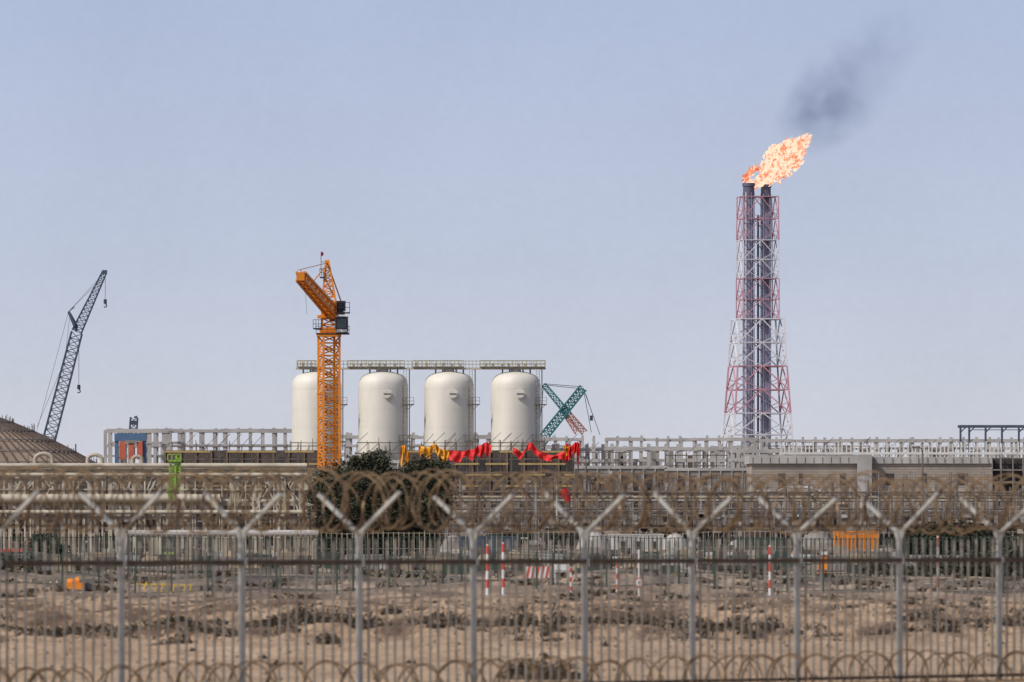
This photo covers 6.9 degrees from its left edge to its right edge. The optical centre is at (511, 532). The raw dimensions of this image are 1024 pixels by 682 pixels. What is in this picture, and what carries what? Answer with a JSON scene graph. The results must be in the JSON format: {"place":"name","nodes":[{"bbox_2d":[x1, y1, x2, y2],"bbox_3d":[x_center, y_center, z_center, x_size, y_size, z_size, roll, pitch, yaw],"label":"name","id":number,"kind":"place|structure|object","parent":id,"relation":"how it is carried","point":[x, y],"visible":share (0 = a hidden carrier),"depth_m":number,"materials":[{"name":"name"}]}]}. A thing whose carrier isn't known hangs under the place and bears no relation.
{"place":"outdoors","nodes":[
{"label":"outdoors","id":0,"kind":"place"},
{"bbox_2d":[0,553,1023,681],"bbox_3d":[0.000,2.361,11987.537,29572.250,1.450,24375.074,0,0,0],"label":"ground","id":1,"kind":"structure","parent":0,"point":[59,622],"depth_m":234.21,"materials":[{"name":"sand"}]},
{"bbox_2d":[3,540,30,551],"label":"pickup truck","id":2,"kind":"object","parent":1,"relation":"on","point":[17,549],"visible":0.02,"depth_m":699.10,"materials":[{"name":"red paint"}]},
{"bbox_2d":[1,550,41,572],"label":"bush","id":3,"kind":"object","parent":1,"relation":"on","point":[3,558],"visible":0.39,"depth_m":429.83,"materials":[{"name":"green plant"}]},
{"bbox_2d":[25,531,70,560],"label":"bush","id":4,"kind":"object","parent":1,"relation":"on","point":[39,535],"visible":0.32,"depth_m":559.50,"materials":[{"name":"green plant"}]},
{"bbox_2d":[0,414,96,547],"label":"storage tank dome","id":5,"kind":"structure","parent":1,"relation":"on","point":[19,443],"depth_m":1163.39,"materials":[{"name":"metal"}]},
{"bbox_2d":[37,270,106,438],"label":"crawler crane","id":6,"kind":"object","parent":1,"relation":"on","point":[74,322],"visible":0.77,"depth_m":1599.25,"materials":[{"name":"blue metal"}]},
{"bbox_2d":[66,577,90,589],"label":"portable generator","id":7,"kind":"object","parent":1,"relation":"on","point":[78,584],"visible":0.68,"depth_m":317.80,"materials":[{"name":"orange paint"}]},
{"bbox_2d":[0,477,190,552],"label":"construction scaffolding","id":8,"kind":"object","parent":1,"relation":"on","point":[58,528],"visible":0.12,"depth_m":1001.59,"materials":[{"name":"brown metal"}]},
{"bbox_2d":[114,433,146,462],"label":"gate hoist","id":9,"kind":"object","parent":1,"relation":"on","point":[131,439],"visible":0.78,"depth_m":1449.00,"materials":[{"name":"blue paint"}]},
{"bbox_2d":[105,477,162,521],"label":"concrete process building","id":10,"kind":"structure","parent":1,"relation":"on","point":[126,507],"depth_m":1419.94,"materials":[{"name":"concrete"}]},
{"bbox_2d":[129,416,138,454],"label":"crane mast","id":11,"kind":"object","parent":1,"relation":"on","point":[133,423],"visible":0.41,"depth_m":1699.20,"materials":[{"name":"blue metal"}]},
{"bbox_2d":[108,429,185,462],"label":"precast concrete rack","id":12,"kind":"object","parent":1,"relation":"on","point":[149,442],"visible":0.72,"depth_m":1600.00,"materials":[{"name":"concrete"}]},
{"bbox_2d":[0,452,319,555],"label":"pipe rack","id":13,"kind":"object","parent":1,"relation":"on","point":[163,500],"visible":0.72,"depth_m":699.74,"materials":[{"name":"beige metal"}]},
{"bbox_2d":[136,582,191,591],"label":"yellow barrier","id":14,"kind":"object","parent":1,"relation":"on","point":[145,584],"visible":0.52,"depth_m":334.98,"materials":[{"name":"metal"}]},
{"bbox_2d":[165,454,180,553],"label":"boom lift","id":15,"kind":"object","parent":1,"relation":"on","point":[176,467],"visible":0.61,"depth_m":689.75,"materials":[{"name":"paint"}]},
{"bbox_2d":[104,428,291,462],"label":"precast concrete rack","id":16,"kind":"object","parent":1,"relation":"on","point":[201,445],"visible":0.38,"depth_m":1620.00,"materials":[{"name":"concrete"}]},
{"bbox_2d":[125,529,318,559],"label":"pipeline","id":17,"kind":"object","parent":1,"relation":"on","point":[278,533],"visible":0.44,"depth_m":639.77,"materials":[{"name":"metal"}]},
{"bbox_2d":[164,450,316,515],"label":"formwork block","id":18,"kind":"structure","parent":1,"relation":"on","point":[213,454],"depth_m":1320.00,"materials":[{"name":"brown wood"}]},
{"bbox_2d":[161,434,321,515],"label":"construction scaffolding","id":19,"kind":"object","parent":1,"relation":"on","point":[251,451],"visible":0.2,"depth_m":1312.45,"materials":[{"name":"brown metal"}]},
{"bbox_2d":[168,474,327,550],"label":"construction scaffolding","id":20,"kind":"object","parent":1,"relation":"on","point":[199,522],"visible":0.09,"depth_m":981.59,"materials":[{"name":"grey metal"}]},
{"bbox_2d":[290,366,347,459],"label":"storage silo","id":21,"kind":"object","parent":1,"relation":"on","point":[304,410],"visible":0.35,"depth_m":1496.32,"materials":[{"name":"paint"}]},
{"bbox_2d":[296,360,545,369],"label":"silo gangway","id":22,"kind":"object","parent":21,"relation":"on","point":[429,367],"visible":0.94,"depth_m":1498.96,"materials":[{"name":"metal"}]},
{"bbox_2d":[295,252,349,474],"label":"tower crane","id":23,"kind":"object","parent":1,"relation":"on","point":[330,309],"visible":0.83,"depth_m":1198.90,"materials":[{"name":"orange paint"}]},
{"bbox_2d":[320,460,400,476],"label":"concrete process building","id":24,"kind":"structure","parent":1,"relation":"on","point":[396,463],"depth_m":1420.00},
{"bbox_2d":[305,448,458,559],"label":"broad tree","id":25,"kind":"object","parent":1,"relation":"on","point":[356,463],"visible":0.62,"depth_m":648.90,"materials":[{"name":"green plant"}]},
{"bbox_2d":[356,367,413,459],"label":"storage silo","id":26,"kind":"object","parent":1,"relation":"on","point":[383,404],"visible":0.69,"depth_m":1496.33,"materials":[{"name":"paint"}]},
{"bbox_2d":[333,465,476,547],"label":"construction scaffolding","id":27,"kind":"object","parent":1,"relation":"on","point":[441,511],"visible":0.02,"depth_m":1151.87,"materials":[{"name":"brown metal"}]},
{"bbox_2d":[342,432,490,459],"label":"precast concrete rack","id":28,"kind":"object","parent":1,"relation":"on","point":[350,437],"visible":0.15,"depth_m":1599.85,"materials":[{"name":"concrete"}]},
{"bbox_2d":[423,367,479,449],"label":"storage silo","id":29,"kind":"object","parent":1,"relation":"on","point":[449,404],"visible":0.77,"depth_m":1496.33,"materials":[{"name":"paint"}]},
{"bbox_2d":[447,462,455,536],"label":"street lamp","id":30,"kind":"object","parent":1,"relation":"on","point":[448,498],"visible":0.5,"depth_m":949.91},
{"bbox_2d":[212,542,714,594],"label":"marker stakes","id":31,"kind":"object","parent":1,"relation":"on","point":[419,571],"visible":0.52,"depth_m":321.49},
{"bbox_2d":[484,544,488,595],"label":"striped marker post","id":32,"kind":"object","parent":1,"relation":"on","point":[487,571],"visible":0.9,"depth_m":307.96,"materials":[{"name":"white paint"}]},
{"bbox_2d":[402,450,573,546],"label":"formwork block","id":33,"kind":"structure","parent":1,"relation":"on","point":[495,454],"depth_m":1320.00,"materials":[{"name":"brown wood"}]},
{"bbox_2d":[400,445,409,468],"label":"yellow tarpaulin","id":34,"kind":"object","parent":33,"relation":"attached to","point":[406,453],"visible":0.86,"depth_m":1299.60,"materials":[{"name":"fabric"}]},
{"bbox_2d":[419,444,448,461],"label":"yellow tarpaulin","id":35,"kind":"object","parent":33,"relation":"attached to","point":[428,451],"visible":0.88,"depth_m":1300.63,"materials":[{"name":"fabric"}]},
{"bbox_2d":[449,442,491,462],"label":"red tarpaulin","id":36,"kind":"object","parent":33,"relation":"attached to","point":[470,454],"visible":1,"depth_m":1298.60,"materials":[{"name":"fabric"}]},
{"bbox_2d":[513,442,564,461],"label":"red tarpaulin","id":37,"kind":"object","parent":33,"relation":"attached to","point":[539,454],"visible":1,"depth_m":1298.58,"materials":[{"name":"fabric"}]},
{"bbox_2d":[565,442,580,463],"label":"red tarpaulin","id":38,"kind":"object","parent":33,"relation":"attached to","point":[574,447],"visible":0.99,"depth_m":1297.59,"materials":[{"name":"fabric"}]},
{"bbox_2d":[399,434,578,543],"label":"construction scaffolding","id":39,"kind":"object","parent":1,"relation":"on","point":[506,464],"visible":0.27,"depth_m":1312.45,"materials":[{"name":"brown metal"}]},
{"bbox_2d":[461,536,516,555],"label":"shipping container","id":40,"kind":"object","parent":1,"relation":"on","point":[483,539],"visible":0.16,"depth_m":800.00,"materials":[{"name":"blue metal"}]},
{"bbox_2d":[498,542,506,595],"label":"striped marker post","id":41,"kind":"object","parent":1,"relation":"on","point":[503,570],"visible":0.83,"depth_m":307.96,"materials":[{"name":"white paint"}]},
{"bbox_2d":[444,494,571,541],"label":"construction scaffolding","id":42,"kind":"object","parent":1,"relation":"on","point":[498,520],"visible":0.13,"depth_m":980.96,"materials":[{"name":"grey metal"}]},
{"bbox_2d":[3,544,1017,573],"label":"construction materials","id":43,"kind":"object","parent":1,"relation":"on","point":[453,557],"visible":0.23,"depth_m":527.95,"materials":[{"name":"concrete"}]},
{"bbox_2d":[1,571,1019,681],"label":"scattered stones","id":44,"kind":"object","parent":1,"relation":"on","point":[495,601],"visible":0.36,"depth_m":236.29,"materials":[{"name":"stone"}]},
{"bbox_2d":[0,490,1023,681],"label":"security fence","id":45,"kind":"object","parent":1,"relation":"on","point":[473,561],"visible":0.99,"depth_m":157.32,"materials":[{"name":"metal"}]},
{"bbox_2d":[0,464,1023,534],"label":"razor wire coil","id":46,"kind":"object","parent":45,"relation":"on","point":[544,520],"visible":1,"depth_m":157.01,"materials":[{"name":"metal"}]},
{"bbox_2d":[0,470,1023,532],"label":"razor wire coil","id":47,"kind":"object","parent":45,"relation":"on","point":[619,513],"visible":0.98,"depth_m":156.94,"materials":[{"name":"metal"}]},
{"bbox_2d":[0,649,1023,681],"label":"razor wire coil","id":48,"kind":"object","parent":1,"relation":"on","point":[435,671],"visible":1,"depth_m":157.43,"materials":[{"name":"metal"}]},
{"bbox_2d":[1,563,1023,680],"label":"desert scrub","id":49,"kind":"object","parent":1,"relation":"on","point":[59,631],"visible":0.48,"depth_m":237.91,"materials":[{"name":"plant"}]},
{"bbox_2d":[1,549,1023,592],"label":"fence","id":50,"kind":"object","parent":1,"relation":"on","point":[497,567],"visible":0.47,"depth_m":330.00,"materials":[{"name":"metal"}]},
{"bbox_2d":[1,529,1023,559],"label":"boundary fence","id":51,"kind":"object","parent":1,"relation":"on","point":[300,531],"visible":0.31,"depth_m":619.98,"materials":[{"name":"beige metal"}]},
{"bbox_2d":[2,532,1023,574],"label":"green steel fence","id":52,"kind":"object","parent":1,"relation":"on","point":[434,537],"visible":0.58,"depth_m":469.68,"materials":[{"name":"metal"}]},
{"bbox_2d":[490,367,546,449],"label":"storage silo","id":53,"kind":"object","parent":1,"relation":"on","point":[516,403],"visible":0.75,"depth_m":1496.35,"materials":[{"name":"paint"}]},
{"bbox_2d":[450,471,603,529],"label":"construction scaffolding","id":54,"kind":"object","parent":1,"relation":"on","point":[499,503],"visible":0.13,"depth_m":1121.00,"materials":[{"name":"grey metal"}]},
{"bbox_2d":[460,504,608,550],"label":"construction scaffolding","id":55,"kind":"object","parent":1,"relation":"on","point":[551,521],"visible":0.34,"depth_m":861.00,"materials":[{"name":"grey metal"}]},
{"bbox_2d":[527,566,548,577],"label":"striped barrier board","id":56,"kind":"object","parent":1,"relation":"on","point":[545,571],"visible":0.5,"depth_m":329.98,"materials":[{"name":"white paint"}]},
{"bbox_2d":[554,564,569,584],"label":"site notice board","id":57,"kind":"object","parent":1,"relation":"on","point":[563,566],"visible":0.55,"depth_m":334.98,"materials":[{"name":"white paint"}]},
{"bbox_2d":[556,487,570,517],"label":"windsock","id":58,"kind":"object","parent":1,"relation":"on","point":[565,490],"visible":0.6,"depth_m":899.75,"materials":[{"name":"red fabric"}]},
{"bbox_2d":[542,383,599,443],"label":"crawler crane","id":59,"kind":"object","parent":1,"relation":"on","point":[566,409],"visible":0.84,"depth_m":1749.28,"materials":[{"name":"metal"}]},
{"bbox_2d":[570,567,571,592],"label":"striped marker post","id":60,"kind":"object","parent":1,"relation":"on","point":[571,579],"visible":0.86,"depth_m":307.98,"materials":[{"name":"white paint"}]},
{"bbox_2d":[578,456,586,510],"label":"street lamp","id":61,"kind":"object","parent":1,"relation":"on","point":[586,476],"visible":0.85,"depth_m":899.93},
{"bbox_2d":[574,442,630,465],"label":"construction scaffolding","id":62,"kind":"object","parent":1,"relation":"on","point":[589,461],"visible":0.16,"depth_m":1438.05,"materials":[{"name":"grey metal"}]},
{"bbox_2d":[612,564,616,593],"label":"striped marker post","id":63,"kind":"object","parent":1,"relation":"on","point":[616,579],"visible":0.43,"depth_m":307.97,"materials":[{"name":"white paint"}]},
{"bbox_2d":[574,466,666,528],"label":"concrete process building","id":64,"kind":"structure","parent":1,"relation":"on","point":[638,469],"depth_m":1419.94,"materials":[{"name":"concrete"}]},
{"bbox_2d":[576,464,666,521],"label":"construction scaffolding","id":65,"kind":"object","parent":1,"relation":"on","point":[595,479],"visible":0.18,"depth_m":1180.96,"materials":[{"name":"grey metal"}]},
{"bbox_2d":[608,534,663,552],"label":"portable cabin","id":66,"kind":"object","parent":1,"relation":"on","point":[637,536],"visible":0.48,"depth_m":720.00,"materials":[{"name":"metal"}]},
{"bbox_2d":[636,549,643,595],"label":"round traffic sign","id":67,"kind":"object","parent":1,"relation":"on","point":[638,582],"visible":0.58,"depth_m":309.98,"materials":[{"name":"metal"}]},
{"bbox_2d":[551,444,752,467],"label":"precast concrete rack","id":68,"kind":"object","parent":1,"relation":"on","point":[697,449],"visible":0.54,"depth_m":1500.00,"materials":[{"name":"concrete"}]},
{"bbox_2d":[542,435,767,467],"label":"precast concrete rack","id":69,"kind":"object","parent":1,"relation":"on","point":[668,439],"visible":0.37,"depth_m":1650.00,"materials":[{"name":"concrete"}]},
{"bbox_2d":[568,483,756,541],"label":"construction scaffolding","id":70,"kind":"object","parent":1,"relation":"on","point":[731,533],"visible":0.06,"depth_m":998.05,"materials":[{"name":"grey metal"}]},
{"bbox_2d":[440,530,888,549],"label":"covered material stacks","id":71,"kind":"object","parent":1,"relation":"on","point":[822,535],"visible":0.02,"depth_m":832.19,"materials":[{"name":"fabric"}]},
{"bbox_2d":[605,496,733,550],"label":"construction scaffolding","id":72,"kind":"object","parent":1,"relation":"on","point":[700,514],"visible":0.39,"depth_m":880.96,"materials":[{"name":"grey metal"}]},
{"bbox_2d":[664,548,677,558],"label":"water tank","id":73,"kind":"object","parent":1,"relation":"on","point":[672,552],"visible":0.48,"depth_m":559.65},
{"bbox_2d":[676,478,684,524],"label":"street lamp","id":74,"kind":"object","parent":1,"relation":"on","point":[676,497],"visible":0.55,"depth_m":899.93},
{"bbox_2d":[665,445,727,467],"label":"construction scaffolding","id":75,"kind":"object","parent":1,"relation":"on","point":[707,455],"visible":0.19,"depth_m":1437.94,"materials":[{"name":"grey metal"}]},
{"bbox_2d":[660,467,745,527],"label":"construction scaffolding","id":76,"kind":"object","parent":1,"relation":"on","point":[688,506],"visible":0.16,"depth_m":1150.96,"materials":[{"name":"grey metal"}]},
{"bbox_2d":[664,468,746,495],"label":"concrete process building","id":77,"kind":"structure","parent":1,"relation":"on","point":[698,472],"depth_m":1419.94,"materials":[{"name":"concrete"}]},
{"bbox_2d":[442,471,1023,542],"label":"rebar columns","id":78,"kind":"structure","parent":1,"relation":"on","point":[867,485],"depth_m":942.72,"materials":[{"name":"metal"}]},
{"bbox_2d":[454,481,1023,535],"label":"pipe rack","id":79,"kind":"object","parent":1,"relation":"on","point":[597,510],"visible":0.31,"depth_m":930.80,"materials":[{"name":"beige metal"}]},
{"bbox_2d":[722,183,793,463],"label":"flare tower","id":80,"kind":"structure","parent":1,"relation":"on","point":[765,218],"depth_m":2998.32,"materials":[{"name":"metal"}]},
{"bbox_2d":[741,133,811,189],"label":"gas flame","id":81,"kind":"object","parent":80,"relation":"on","point":[784,159],"visible":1,"depth_m":2998.18,"materials":[{"name":"orange"}]},
{"bbox_2d":[736,537,783,549],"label":"shipping container","id":82,"kind":"object","parent":1,"relation":"on","point":[766,539],"visible":0.15,"depth_m":780.00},
{"bbox_2d":[730,447,795,467],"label":"precast concrete rack","id":83,"kind":"object","parent":1,"relation":"on","point":[745,451],"visible":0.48,"depth_m":1479.85,"materials":[{"name":"concrete"}]},
{"bbox_2d":[766,545,774,597],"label":"striped marker post","id":84,"kind":"object","parent":1,"relation":"on","point":[770,593],"visible":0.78,"depth_m":307.95,"materials":[{"name":"white paint"}]},
{"bbox_2d":[545,445,1017,467],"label":"formwork deck","id":85,"kind":"structure","parent":1,"relation":"on","point":[652,454],"depth_m":1730.00,"materials":[{"name":"concrete"}]},
{"bbox_2d":[779,485,820,507],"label":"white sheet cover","id":86,"kind":"object","parent":1,"relation":"on","point":[804,495],"visible":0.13,"depth_m":999.53,"materials":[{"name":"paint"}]},
{"bbox_2d":[747,486,870,532],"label":"construction scaffolding","id":87,"kind":"object","parent":1,"relation":"on","point":[835,520],"visible":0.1,"depth_m":950.96,"materials":[{"name":"grey metal"}]},
{"bbox_2d":[768,437,870,451],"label":"construction scaffolding","id":88,"kind":"object","parent":1,"relation":"on","point":[787,446],"visible":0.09,"depth_m":1600.94,"materials":[{"name":"grey metal"}]},
{"bbox_2d":[817,552,826,572],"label":"plastic barrier","id":89,"kind":"object","parent":1,"relation":"on","point":[825,556],"visible":0.18,"depth_m":499.80,"materials":[{"name":"orange paint"}]},
{"bbox_2d":[736,503,924,549],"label":"construction scaffolding","id":90,"kind":"object","parent":1,"relation":"on","point":[888,531],"visible":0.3,"depth_m":860.96,"materials":[{"name":"brown metal"}]},
{"bbox_2d":[833,531,855,550],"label":"shipping container","id":91,"kind":"object","parent":1,"relation":"on","point":[852,536],"visible":0.24,"depth_m":800.00,"materials":[{"name":"metal"}]},
{"bbox_2d":[857,531,877,550],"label":"shipping container","id":92,"kind":"object","parent":1,"relation":"on","point":[859,535],"visible":0.2,"depth_m":799.98,"materials":[{"name":"metal"}]},
{"bbox_2d":[744,455,1022,524],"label":"block wall building","id":93,"kind":"structure","parent":1,"relation":"on","point":[850,466],"depth_m":1080.00,"materials":[{"name":"concrete"}]},
{"bbox_2d":[780,441,1023,457],"bbox_3d":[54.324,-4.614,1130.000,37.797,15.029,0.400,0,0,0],"label":"white post railing","id":94,"kind":"object","parent":93,"relation":"on","point":[948,453],"visible":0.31,"depth_m":1129.92,"materials":[{"name":"metal"}]},
{"bbox_2d":[751,437,1023,457],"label":"precast concrete rack","id":95,"kind":"object","parent":1,"relation":"on","point":[888,440],"visible":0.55,"depth_m":1699.85,"materials":[{"name":"concrete"}]},
{"bbox_2d":[912,446,923,523],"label":"street lamp","id":96,"kind":"object","parent":1,"relation":"on","point":[922,480],"visible":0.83,"depth_m":849.92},
{"bbox_2d":[880,439,972,456],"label":"construction scaffolding","id":97,"kind":"object","parent":1,"relation":"on","point":[946,448],"visible":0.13,"depth_m":1600.94,"materials":[{"name":"grey metal"}]},
{"bbox_2d":[933,536,940,595],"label":"striped marker post","id":98,"kind":"object","parent":1,"relation":"on","point":[937,537],"visible":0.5,"depth_m":308.00,"materials":[{"name":"white paint"}]},
{"bbox_2d":[854,540,1023,577],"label":"pile","id":99,"kind":"object","parent":1,"relation":"on","point":[950,567],"visible":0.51,"depth_m":419.10,"materials":[{"name":"brown stone"}]},
{"bbox_2d":[866,488,1022,533],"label":"construction scaffolding","id":100,"kind":"object","parent":1,"relation":"on","point":[873,519],"visible":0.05,"depth_m":960.98,"materials":[{"name":"grey metal"}]},
{"bbox_2d":[885,516,1017,554],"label":"bush","id":101,"kind":"object","parent":1,"relation":"on","point":[974,533],"visible":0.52,"depth_m":599.04,"materials":[{"name":"green plant"}]},
{"bbox_2d":[896,503,1023,546],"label":"construction scaffolding","id":102,"kind":"object","parent":1,"relation":"on","point":[1018,531],"visible":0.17,"depth_m":847.97,"materials":[{"name":"grey metal"}]},
{"bbox_2d":[958,425,1023,457],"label":"steel gantry","id":103,"kind":"object","parent":1,"relation":"on","point":[960,427],"visible":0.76,"depth_m":1349.84,"materials":[{"name":"metal"}]},
{"bbox_2d":[991,447,1023,518],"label":"construction scaffolding","id":104,"kind":"object","parent":1,"relation":"on","point":[1001,469],"visible":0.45,"depth_m":1078.55,"materials":[{"name":"grey metal"}]},
{"bbox_2d":[0,0,1023,467],"label":"sky","id":105,"kind":"structure","parent":0,"point":[557,182],"materials":[{"name":"blue"}]},
{"bbox_2d":[563,446,568,455],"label":"yellow tarpaulin","id":106,"kind":"object","parent":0,"point":[566,449],"visible":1,"depth_m":1296.67,"materials":[{"name":"fabric"}]}
]}

